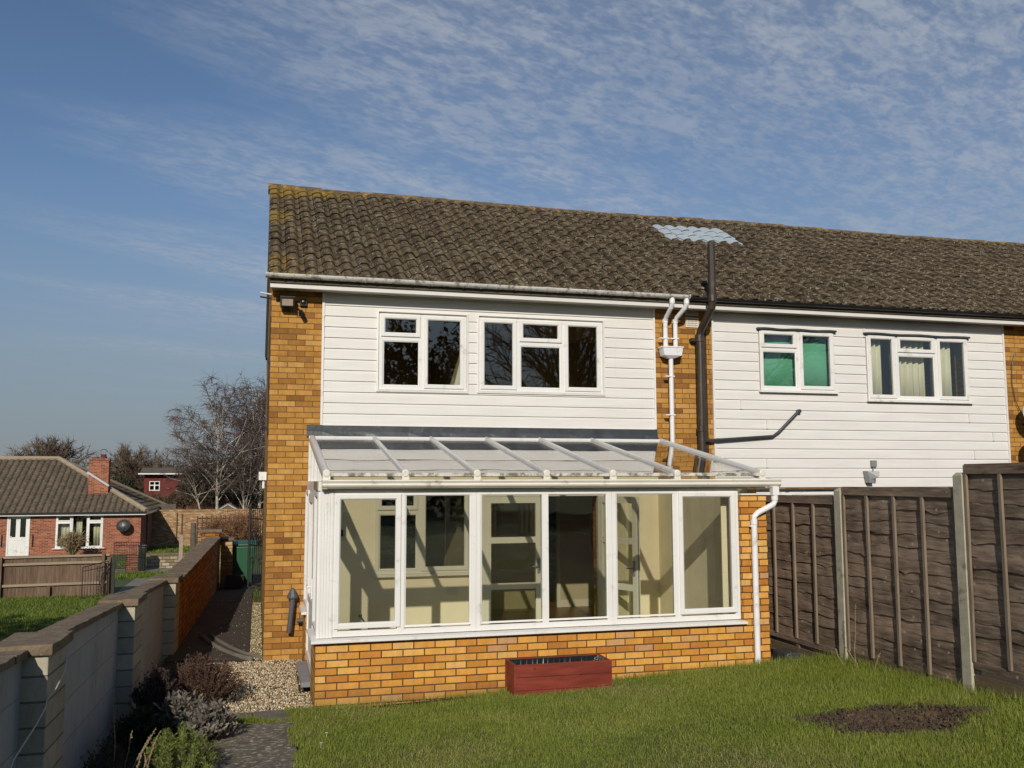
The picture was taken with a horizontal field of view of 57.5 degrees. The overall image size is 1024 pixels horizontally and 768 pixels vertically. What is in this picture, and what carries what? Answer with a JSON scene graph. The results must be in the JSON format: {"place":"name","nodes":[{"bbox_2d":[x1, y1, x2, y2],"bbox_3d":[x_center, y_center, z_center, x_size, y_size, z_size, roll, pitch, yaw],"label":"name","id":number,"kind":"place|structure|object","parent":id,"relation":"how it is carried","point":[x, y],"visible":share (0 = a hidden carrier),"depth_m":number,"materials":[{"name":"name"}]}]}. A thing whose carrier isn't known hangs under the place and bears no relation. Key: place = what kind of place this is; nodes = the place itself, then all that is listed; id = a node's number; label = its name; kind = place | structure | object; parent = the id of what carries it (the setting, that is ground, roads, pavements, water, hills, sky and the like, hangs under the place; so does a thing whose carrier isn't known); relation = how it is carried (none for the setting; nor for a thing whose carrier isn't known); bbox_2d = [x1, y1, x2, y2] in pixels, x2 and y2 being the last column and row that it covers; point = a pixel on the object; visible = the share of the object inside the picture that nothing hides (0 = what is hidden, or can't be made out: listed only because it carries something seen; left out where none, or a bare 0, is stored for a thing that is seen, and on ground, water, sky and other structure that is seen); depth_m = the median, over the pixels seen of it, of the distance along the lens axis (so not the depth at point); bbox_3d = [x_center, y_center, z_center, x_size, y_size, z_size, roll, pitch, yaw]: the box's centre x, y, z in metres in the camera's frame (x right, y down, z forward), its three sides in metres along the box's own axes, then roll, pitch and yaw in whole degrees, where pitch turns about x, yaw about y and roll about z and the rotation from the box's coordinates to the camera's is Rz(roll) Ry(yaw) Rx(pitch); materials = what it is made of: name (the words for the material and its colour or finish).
{"place":"outdoors","nodes":[
{"label":"outdoors","id":0,"kind":"place"},
{"bbox_2d":[0,546,261,639],"bbox_3d":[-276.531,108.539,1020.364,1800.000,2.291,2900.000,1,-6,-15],"label":"ground","id":1,"kind":"structure","parent":0,"point":[120,584],"depth_m":31.05,"materials":[{"name":"plant"}]},
{"bbox_2d":[4,434,98,464],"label":"bare tree","id":2,"kind":"object","parent":1,"relation":"on","point":[52,449],"visible":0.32,"depth_m":109.45,"materials":[{"name":"brown plant"}]},
{"bbox_2d":[0,553,111,598],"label":"timber fence","id":3,"kind":"object","parent":1,"relation":"on","point":[31,583],"visible":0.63,"depth_m":28.52,"materials":[{"name":"wood"}]},
{"bbox_2d":[0,591,123,640],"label":"grass","id":4,"kind":"structure","parent":1,"relation":"on","point":[21,621],"depth_m":24.90,"materials":[{"name":"plant"}]},
{"bbox_2d":[54,530,90,554],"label":"clipped bush","id":5,"kind":"object","parent":1,"relation":"on","point":[72,544],"visible":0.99,"depth_m":44.09,"materials":[{"name":"brown plant"}]},
{"bbox_2d":[0,449,175,556],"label":"bungalow","id":6,"kind":"object","parent":1,"relation":"on","point":[40,496],"visible":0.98,"depth_m":46.91,"materials":[{"name":"red brick"}]},
{"bbox_2d":[7,517,28,554],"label":"door","id":7,"kind":"structure","parent":6,"relation":"in","point":[17,544],"depth_m":45.41,"materials":[{"name":"white plastic"}]},
{"bbox_2d":[59,517,69,545],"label":"curtain","id":8,"kind":"object","parent":6,"relation":"hanging from","point":[64,528],"visible":0.59,"depth_m":46.29,"materials":[{"name":"fabric"}]},
{"bbox_2d":[55,515,102,548],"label":"window","id":9,"kind":"structure","parent":6,"relation":"in","point":[58,521],"depth_m":46.18,"materials":[{"name":"white plastic"}]},
{"bbox_2d":[76,516,82,543],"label":"curtain","id":10,"kind":"object","parent":6,"relation":"hanging from","point":[79,523],"visible":0.57,"depth_m":46.48,"materials":[{"name":"fabric"}]},
{"bbox_2d":[93,516,100,545],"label":"curtain","id":11,"kind":"object","parent":6,"relation":"hanging from","point":[96,535],"visible":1,"depth_m":46.66,"materials":[{"name":"fabric"}]},
{"bbox_2d":[116,519,129,532],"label":"satellite dish","id":12,"kind":"object","parent":6,"relation":"attached to","point":[123,525],"visible":1,"depth_m":46.41,"materials":[{"name":"grey metal"}]},
{"bbox_2d":[0,574,182,767],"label":"garden wall","id":13,"kind":"structure","parent":1,"relation":"on","point":[122,641],"depth_m":7.52,"materials":[{"name":"concrete"}]},
{"bbox_2d":[10,645,68,767],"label":"garden wire","id":14,"kind":"object","parent":13,"relation":"attached to","point":[42,712],"visible":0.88,"depth_m":5.66,"materials":[{"name":"metal"}]},
{"bbox_2d":[81,561,108,598],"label":"iron gate","id":15,"kind":"structure","parent":1,"relation":"on","point":[102,567],"depth_m":28.32,"materials":[{"name":"metal"}]},
{"bbox_2d":[111,562,115,593],"bbox_3d":[-12.295,6.055,28.760,0.120,1.120,0.130,1,-6,-15],"label":"gate post","id":16,"kind":"object","parent":1,"relation":"on","point":[113,578],"visible":0.82,"depth_m":28.73,"materials":[{"name":"metal"}]},
{"bbox_2d":[110,473,143,491],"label":"evergreen bush","id":17,"kind":"object","parent":1,"relation":"on","point":[123,481],"visible":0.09,"depth_m":74.77,"materials":[{"name":"green plant"}]},
{"bbox_2d":[93,441,165,492],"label":"bare tree","id":18,"kind":"object","parent":1,"relation":"on","point":[124,463],"visible":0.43,"depth_m":89.26,"materials":[{"name":"brown plant"}]},
{"bbox_2d":[115,578,149,593],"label":"footpath","id":19,"kind":"structure","parent":1,"relation":"on","point":[135,582],"depth_m":31.86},
{"bbox_2d":[124,458,173,491],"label":"bare tree","id":20,"kind":"object","parent":1,"relation":"on","point":[139,476],"visible":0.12,"depth_m":87.03,"materials":[{"name":"brown plant"}]},
{"bbox_2d":[134,449,188,486],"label":"bare tree","id":21,"kind":"object","parent":1,"relation":"on","point":[160,465],"visible":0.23,"depth_m":84.42,"materials":[{"name":"brown plant"}]},
{"bbox_2d":[111,567,219,572],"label":"footpath","id":22,"kind":"structure","parent":1,"relation":"on","point":[151,569],"depth_m":37.67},
{"bbox_2d":[113,542,141,572],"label":"gate","id":23,"kind":"structure","parent":22,"relation":"on","point":[124,547],"depth_m":35.96,"materials":[{"name":"metal"}]},
{"bbox_2d":[126,543,137,570],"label":"brick pillar","id":24,"kind":"structure","parent":22,"relation":"on","point":[130,559],"depth_m":36.98,"materials":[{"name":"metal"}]},
{"bbox_2d":[154,489,190,508],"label":"thicket","id":25,"kind":"object","parent":1,"relation":"on","point":[158,496],"visible":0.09,"depth_m":59.02,"materials":[{"name":"brown plant"}]},
{"bbox_2d":[179,534,183,560],"bbox_3d":[-11.691,6.182,32.936,0.130,1.720,0.130,1,-6,-15],"label":"wooden post","id":26,"kind":"object","parent":1,"relation":"on","point":[181,537],"visible":0.57,"depth_m":32.92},
{"bbox_2d":[146,552,220,567],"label":"stone wall","id":27,"kind":"structure","parent":1,"relation":"on","point":[162,560],"depth_m":38.38,"materials":[{"name":"stone"}]},
{"bbox_2d":[160,490,214,508],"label":"scrub thicket","id":28,"kind":"object","parent":1,"relation":"on","point":[192,501],"visible":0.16,"depth_m":59.26,"materials":[{"name":"brown plant"}]},
{"bbox_2d":[189,523,196,551],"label":"post","id":29,"kind":"object","parent":1,"relation":"on","point":[193,537],"visible":0.52,"depth_m":43.94,"materials":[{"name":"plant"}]},
{"bbox_2d":[155,433,231,508],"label":"birch tree","id":30,"kind":"object","parent":1,"relation":"on","point":[192,473],"visible":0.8,"depth_m":55.19,"materials":[{"name":"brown plant"}]},
{"bbox_2d":[138,460,250,504],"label":"red house","id":31,"kind":"structure","parent":1,"relation":"on","point":[152,478],"depth_m":72.20,"materials":[{"name":"brick"}]},
{"bbox_2d":[177,499,214,508],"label":"thicket","id":32,"kind":"object","parent":1,"relation":"on","point":[201,504],"visible":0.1,"depth_m":57.88,"materials":[{"name":"brown plant"}]},
{"bbox_2d":[165,529,235,646],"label":"brick wall","id":33,"kind":"structure","parent":1,"relation":"on","point":[197,566],"depth_m":16.46,"materials":[{"name":"brick"}]},
{"bbox_2d":[151,509,262,546],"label":"brick wall","id":34,"kind":"structure","parent":1,"relation":"on","point":[169,527],"depth_m":52.38,"materials":[{"name":"brick"}]},
{"bbox_2d":[193,514,229,537],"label":"bush","id":35,"kind":"object","parent":1,"relation":"on","point":[212,525],"visible":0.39,"depth_m":51.82,"materials":[{"name":"brown plant"}]},
{"bbox_2d":[172,455,254,506],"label":"tree","id":36,"kind":"object","parent":1,"relation":"on","point":[213,498],"visible":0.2,"depth_m":61.63,"materials":[{"name":"brown plant"}]},
{"bbox_2d":[162,370,265,508],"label":"birch tree","id":37,"kind":"object","parent":1,"relation":"on","point":[221,414],"visible":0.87,"depth_m":56.26,"materials":[{"name":"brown plant"}]},
{"bbox_2d":[200,418,264,508],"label":"birch tree","id":38,"kind":"object","parent":1,"relation":"on","point":[243,483],"visible":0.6,"depth_m":56.57,"materials":[{"name":"brown plant"}]},
{"bbox_2d":[208,495,262,508],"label":"thicket","id":39,"kind":"object","parent":1,"relation":"on","point":[232,502],"visible":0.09,"depth_m":59.71,"materials":[{"name":"brown plant"}]},
{"bbox_2d":[208,385,265,495],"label":"birch tree","id":40,"kind":"object","parent":1,"relation":"on","point":[229,432],"visible":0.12,"depth_m":63.47,"materials":[{"name":"brown plant"}]},
{"bbox_2d":[213,503,261,539],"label":"bush","id":41,"kind":"object","parent":1,"relation":"on","point":[238,529],"visible":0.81,"depth_m":51.65,"materials":[{"name":"brown plant"}]},
{"bbox_2d":[218,362,266,507],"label":"birch tree","id":42,"kind":"object","parent":1,"relation":"on","point":[256,415],"visible":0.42,"depth_m":58.18,"materials":[{"name":"brown plant"}]},
{"bbox_2d":[229,464,263,507],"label":"evergreen tree","id":43,"kind":"object","parent":1,"relation":"on","point":[255,495],"visible":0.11,"depth_m":63.12,"materials":[{"name":"green plant"}]},
{"bbox_2d":[138,544,146,570],"bbox_3d":[-14.707,6.917,37.128,0.300,1.030,0.360,1,-6,-15],"label":"gate post","id":44,"kind":"object","parent":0,"point":[142,564],"visible":0.69,"depth_m":36.99,"materials":[{"name":"black plastic"}]},
{"bbox_2d":[97,543,220,578],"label":"grass","id":45,"kind":"structure","parent":0,"point":[147,574],"depth_m":38.47,"materials":[{"name":"plant"}]},
{"bbox_2d":[165,589,252,662],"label":"passage path","id":46,"kind":"structure","parent":0,"point":[233,632],"depth_m":14.66,"materials":[{"name":"asphalt"}]},
{"bbox_2d":[199,633,262,660],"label":"path kerb","id":47,"kind":"structure","parent":46,"relation":"on","point":[227,651],"depth_m":12.59,"materials":[{"name":"concrete"}]},
{"bbox_2d":[149,658,312,713],"bbox_3d":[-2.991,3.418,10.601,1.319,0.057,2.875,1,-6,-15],"label":"gravel","id":48,"kind":"structure","parent":0,"point":[260,681],"depth_m":10.41,"materials":[{"name":"gravel"}]},
{"bbox_2d":[159,652,246,705],"bbox_3d":[-3.257,3.081,9.783,0.921,0.558,1.113,1,-6,-15],"label":"heath shrub","id":49,"kind":"object","parent":48,"relation":"on","point":[205,679],"visible":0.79,"depth_m":9.67,"materials":[{"name":"brown plant"}]},
{"bbox_2d":[225,574,243,587],"bbox_3d":[-6.020,4.274,20.253,0.400,0.255,0.365,1,-6,-15],"label":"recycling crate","id":50,"kind":"object","parent":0,"point":[234,581],"visible":1,"depth_m":20.10,"materials":[{"name":"black plastic"}]},
{"bbox_2d":[210,720,296,767],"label":"garden path","id":51,"kind":"structure","parent":0,"point":[259,745],"depth_m":7.85,"materials":[{"name":"stone"}]},
{"bbox_2d":[227,713,289,723],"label":"path grass","id":52,"kind":"structure","parent":51,"relation":"on","point":[247,720],"depth_m":8.86,"materials":[{"name":"plant"}]},
{"bbox_2d":[250,602,262,660],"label":"gravel","id":53,"kind":"structure","parent":0,"point":[257,640],"depth_m":14.35,"materials":[{"name":"gravel"}]},
{"bbox_2d":[0,0,1023,468],"label":"sky","id":54,"kind":"structure","parent":0,"point":[143,142],"materials":[{"name":"blue"}]},
{"bbox_2d":[107,573,1023,767],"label":"garden ground","id":55,"kind":"structure","parent":0,"point":[1003,678],"depth_m":11.13,"materials":[{"name":"soil"}]},
{"bbox_2d":[80,735,141,767],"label":"rosemary bush","id":56,"kind":"object","parent":55,"relation":"on","point":[100,763],"visible":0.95,"depth_m":6.89,"materials":[{"name":"green plant"}]},
{"bbox_2d":[113,683,132,767],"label":"dry stalks","id":57,"kind":"object","parent":55,"relation":"on","point":[114,732],"visible":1,"depth_m":6.77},
{"bbox_2d":[107,704,177,754],"bbox_3d":[-3.144,2.911,7.907,0.577,0.412,0.737,1,-6,-15],"label":"dark shrub","id":58,"kind":"object","parent":55,"relation":"on","point":[143,725],"visible":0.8,"depth_m":7.79,"materials":[{"name":"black plant"}]},
{"bbox_2d":[133,728,160,767],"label":"dry stalks","id":59,"kind":"object","parent":55,"relation":"on","point":[140,754],"visible":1,"depth_m":6.55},
{"bbox_2d":[128,663,178,713],"bbox_3d":[-3.384,2.952,8.836,0.481,0.582,0.725,1,-6,-15],"label":"dark shrub","id":60,"kind":"object","parent":55,"relation":"on","point":[161,691],"visible":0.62,"depth_m":8.80,"materials":[{"name":"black plant"}]},
{"bbox_2d":[138,720,216,767],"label":"rosemary bush","id":61,"kind":"object","parent":55,"relation":"on","point":[167,744],"visible":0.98,"depth_m":6.96,"materials":[{"name":"plant"}]},
{"bbox_2d":[150,689,206,733],"bbox_3d":[-3.096,3.017,8.646,0.606,0.394,0.514,1,-6,-15],"label":"sage plant","id":62,"kind":"object","parent":55,"relation":"on","point":[179,705],"visible":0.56,"depth_m":8.59,"materials":[{"name":"grey plant"}]},
{"bbox_2d":[169,696,242,742],"bbox_3d":[-2.704,2.968,8.270,0.665,0.393,0.592,-4,-7,33],"label":"sage plant","id":63,"kind":"object","parent":55,"relation":"on","point":[210,722],"visible":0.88,"depth_m":8.17,"materials":[{"name":"grey plant"}]},
{"bbox_2d":[195,740,226,767],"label":"rosemary bush","id":64,"kind":"object","parent":55,"relation":"on","point":[218,759],"visible":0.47,"depth_m":7.38,"materials":[{"name":"plant"}]},
{"bbox_2d":[232,540,255,583],"bbox_3d":[-6.148,4.032,21.136,0.700,0.952,0.790,1,-6,-15],"label":"wheelie bin","id":65,"kind":"object","parent":55,"relation":"on","point":[240,554],"visible":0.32,"depth_m":20.85,"materials":[{"name":"green plastic"}]},
{"bbox_2d":[247,505,262,586],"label":"iron gate","id":66,"kind":"structure","parent":55,"relation":"on","point":[251,514],"depth_m":19.89,"materials":[{"name":"metal"}]},
{"bbox_2d":[250,586,262,655],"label":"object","id":67,"kind":"object","parent":55,"relation":"on","point":[259,593],"visible":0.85,"depth_m":15.79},
{"bbox_2d":[253,709,318,719],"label":"edging slab","id":68,"kind":"structure","parent":55,"relation":"on","point":[276,714],"depth_m":9.12,"materials":[{"name":"concrete"}]},
{"bbox_2d":[259,183,698,660],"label":"brick house","id":69,"kind":"structure","parent":55,"relation":"on","point":[532,317],"depth_m":13.43,"materials":[{"name":"paint"}]},
{"bbox_2d":[280,296,294,310],"bbox_3d":[-3.000,-1.078,12.463,0.195,0.165,0.164,1,-6,-15],"label":"floodlight","id":70,"kind":"object","parent":69,"relation":"attached to","point":[287,302],"visible":1,"depth_m":12.40,"materials":[{"name":"black plastic"}]},
{"bbox_2d":[372,490,468,577],"bbox_3d":[-1.205,2.002,12.692,1.370,1.195,0.130,1,-6,-15],"label":"window","id":71,"kind":"structure","parent":69,"relation":"in","point":[418,509],"depth_m":12.66,"materials":[{"name":"plastic"}]},
{"bbox_2d":[376,310,468,393],"bbox_3d":[-1.242,-0.439,12.973,1.283,1.128,0.104,1,-6,-15],"label":"window","id":72,"kind":"structure","parent":69,"relation":"in","point":[420,337],"depth_m":12.94,"materials":[{"name":"white plastic"}]},
{"bbox_2d":[454,361,459,384],"bbox_3d":[-0.747,-0.259,13.222,0.170,0.650,0.040,1,-6,-15],"label":"curtain","id":73,"kind":"object","parent":69,"relation":"hanging from","point":[457,378],"visible":0.29,"depth_m":13.18,"materials":[{"name":"fabric"}]},
{"bbox_2d":[485,496,540,623],"bbox_3d":[0.025,2.544,12.964,0.818,1.947,0.120,1,-6,-15],"label":"door","id":74,"kind":"structure","parent":69,"relation":"in","point":[536,539],"depth_m":12.99,"materials":[{"name":"plastic"}]},
{"bbox_2d":[477,314,605,395],"bbox_3d":[0.421,-0.403,13.421,1.915,1.120,0.104,1,-6,-15],"label":"window","id":75,"kind":"structure","parent":69,"relation":"in","point":[518,341],"depth_m":13.41,"materials":[{"name":"white plastic"}]},
{"bbox_2d":[598,496,640,618],"bbox_3d":[1.458,2.536,12.919,0.120,1.947,0.803,4,-7,-35],"label":"door","id":76,"kind":"structure","parent":69,"relation":"in","point":[635,587],"depth_m":12.80,"materials":[{"name":"plastic"}]},
{"bbox_2d":[296,425,781,707],"bbox_3d":[0.166,2.129,11.546,5.418,3.352,2.937,1,-6,-15],"label":"conservatory","id":77,"kind":"object","parent":55,"relation":"on","point":[714,582],"visible":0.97,"depth_m":10.50,"materials":[{"name":"plastic"}]},
{"bbox_2d":[303,489,309,607],"bbox_3d":[-2.596,2.094,11.945,0.088,1.493,0.700,1,-6,-15],"label":"window frame","id":78,"kind":"structure","parent":77,"relation":"in","point":[308,490],"depth_m":12.17,"materials":[{"name":"white plastic"}]},
{"bbox_2d":[306,494,313,672],"bbox_3d":[-2.373,2.290,10.944,0.129,1.980,1.180,1,-6,-15],"label":"door","id":79,"kind":"structure","parent":77,"relation":"in","point":[311,496],"depth_m":11.24,"materials":[{"name":"white plastic"}]},
{"bbox_2d":[312,490,317,631],"bbox_3d":[-2.083,1.898,10.056,0.088,1.493,0.635,1,-6,-15],"label":"window frame","id":80,"kind":"structure","parent":77,"relation":"in","point":[315,493],"depth_m":10.27,"materials":[{"name":"white plastic"}]},
{"bbox_2d":[332,490,475,636],"bbox_3d":[-1.123,1.876,9.864,1.509,1.493,0.088,1,-6,-15],"label":"window frame","id":81,"kind":"structure","parent":77,"relation":"in","point":[400,496],"depth_m":9.81,"materials":[{"name":"white plastic"}]},
{"bbox_2d":[476,489,612,630],"bbox_3d":[0.358,1.915,10.272,1.560,1.493,0.070,1,-6,-15],"label":"window frame","id":82,"kind":"structure","parent":77,"relation":"in","point":[545,622],"depth_m":10.24,"materials":[{"name":"white plastic"}]},
{"bbox_2d":[611,489,740,624],"bbox_3d":[1.875,1.952,10.670,1.573,1.493,0.088,1,-6,-15],"label":"window frame","id":83,"kind":"structure","parent":77,"relation":"in","point":[677,495],"depth_m":10.66,"materials":[{"name":"white plastic"}]},
{"bbox_2d":[505,654,611,695],"bbox_3d":[0.492,3.123,9.907,1.075,0.397,0.370,1,-6,-15],"label":"planter box","id":84,"kind":"object","parent":55,"relation":"on","point":[540,675],"visible":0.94,"depth_m":9.76,"materials":[{"name":"red wood"}]},
{"bbox_2d":[773,648,803,662],"bbox_3d":[3.334,3.334,11.251,0.240,0.240,0.320,1,-6,-15],"label":"drain box","id":85,"kind":"object","parent":55,"relation":"on","point":[782,653],"visible":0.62,"depth_m":11.19,"materials":[{"name":"concrete"}]},
{"bbox_2d":[595,212,1023,635],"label":"brick house","id":86,"kind":"structure","parent":55,"relation":"on","point":[847,295],"depth_m":14.87,"materials":[{"name":"paint"}]},
{"bbox_2d":[756,490,833,495],"bbox_3d":[4.169,2.164,14.166,1.810,1.100,0.088,1,-6,-15],"label":"window","id":87,"kind":"structure","parent":86,"relation":"in","point":[801,492],"depth_m":14.27,"materials":[{"name":"white plastic"}]},
{"bbox_2d":[763,337,827,385],"bbox_3d":[4.386,-0.264,14.608,1.240,0.920,0.020,1,-6,-15],"label":"window blind","id":88,"kind":"object","parent":86,"relation":"attached to","point":[778,369],"depth_m":14.62,"materials":[{"name":"fabric"}]},
{"bbox_2d":[758,329,838,393],"bbox_3d":[4.423,-0.342,14.470,1.361,0.973,0.115,1,-6,-15],"label":"window","id":89,"kind":"structure","parent":86,"relation":"in","point":[796,347],"depth_m":14.45,"materials":[{"name":"white plastic"}]},
{"bbox_2d":[863,460,878,482],"bbox_3d":[5.609,1.363,14.526,0.233,0.350,0.168,1,-6,-15],"label":"floodlight","id":90,"kind":"object","parent":86,"relation":"attached to","point":[871,476],"visible":1,"depth_m":14.50,"materials":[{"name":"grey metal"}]},
{"bbox_2d":[871,339,881,394],"bbox_3d":[5.765,-0.200,14.965,0.370,1.260,0.085,1,-6,-15],"label":"curtain","id":91,"kind":"object","parent":86,"relation":"hanging from","point":[876,367],"visible":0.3,"depth_m":14.99,"materials":[{"name":"fabric"}]},
{"bbox_2d":[888,340,925,396],"bbox_3d":[6.414,-0.133,15.145,0.640,1.160,0.085,1,-6,-15],"label":"curtain","id":92,"kind":"object","parent":86,"relation":"hanging from","point":[912,376],"visible":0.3,"depth_m":15.17,"materials":[{"name":"fabric"}]},
{"bbox_2d":[865,334,973,403],"bbox_3d":[6.545,-0.233,15.035,1.972,1.076,0.115,1,-6,-15],"label":"window","id":93,"kind":"structure","parent":86,"relation":"in","point":[934,352],"depth_m":15.02,"materials":[{"name":"white plastic"}]},
{"bbox_2d":[928,342,951,396],"bbox_3d":[7.034,-0.168,15.307,0.400,1.260,0.085,1,-6,-15],"label":"curtain","id":94,"kind":"object","parent":86,"relation":"hanging from","point":[945,369],"visible":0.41,"depth_m":15.33,"materials":[{"name":"fabric"}]},
{"bbox_2d":[834,488,848,662],"bbox_3d":[3.857,2.371,10.821,0.120,2.305,0.116,1,-6,-15],"label":"fence post","id":95,"kind":"object","parent":55,"relation":"on","point":[840,571],"visible":0.53,"depth_m":10.81,"materials":[{"name":"concrete"}]},
{"bbox_2d":[766,495,839,660],"bbox_3d":[3.599,2.420,11.766,0.085,2.022,1.850,1,-6,-15],"label":"lap fence","id":96,"kind":"object","parent":95,"relation":"attached to","point":[802,581],"visible":0.82,"depth_m":11.62,"materials":[{"name":"wood"}]},
{"bbox_2d":[841,487,962,690],"bbox_3d":[4.111,2.153,9.886,0.085,2.107,1.850,1,-6,-15],"label":"lap fence","id":97,"kind":"object","parent":95,"relation":"attached to","point":[900,569],"visible":0.97,"depth_m":9.82,"materials":[{"name":"wood"}]},
{"bbox_2d":[878,233,1023,411],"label":"brick house","id":98,"kind":"structure","parent":55,"relation":"on","point":[996,268],"depth_m":18.41,"materials":[{"name":"tile"}]},
{"bbox_2d":[952,473,982,693],"bbox_3d":[4.370,2.091,8.938,0.120,2.475,0.116,1,-6,-15],"label":"fence post","id":99,"kind":"object","parent":55,"relation":"on","point":[969,671],"visible":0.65,"depth_m":8.93,"materials":[{"name":"concrete"}]},
{"bbox_2d":[280,645,1023,767],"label":"lawn","id":100,"kind":"structure","parent":0,"point":[616,743],"depth_m":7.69,"materials":[{"name":"plant"}]},
{"bbox_2d":[835,604,880,670],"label":"dry stalks","id":101,"kind":"object","parent":100,"relation":"on","point":[854,644],"visible":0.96,"depth_m":10.29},
{"bbox_2d":[781,705,990,735],"bbox_3d":[3.325,2.825,7.851,1.913,0.098,1.072,1,-6,-15],"label":"earth patch","id":102,"kind":"object","parent":100,"relation":"on","point":[883,713],"visible":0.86,"depth_m":7.88,"materials":[{"name":"soil"}]},
{"bbox_2d":[811,703,981,733],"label":"soil clods","id":103,"kind":"object","parent":102,"relation":"on","point":[901,728],"visible":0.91,"depth_m":7.84,"materials":[{"name":"soil"}]},
{"bbox_2d":[963,463,1023,700],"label":"lap fence","id":104,"kind":"object","parent":100,"relation":"on","point":[994,507],"visible":1,"depth_m":8.59,"materials":[{"name":"wood"}]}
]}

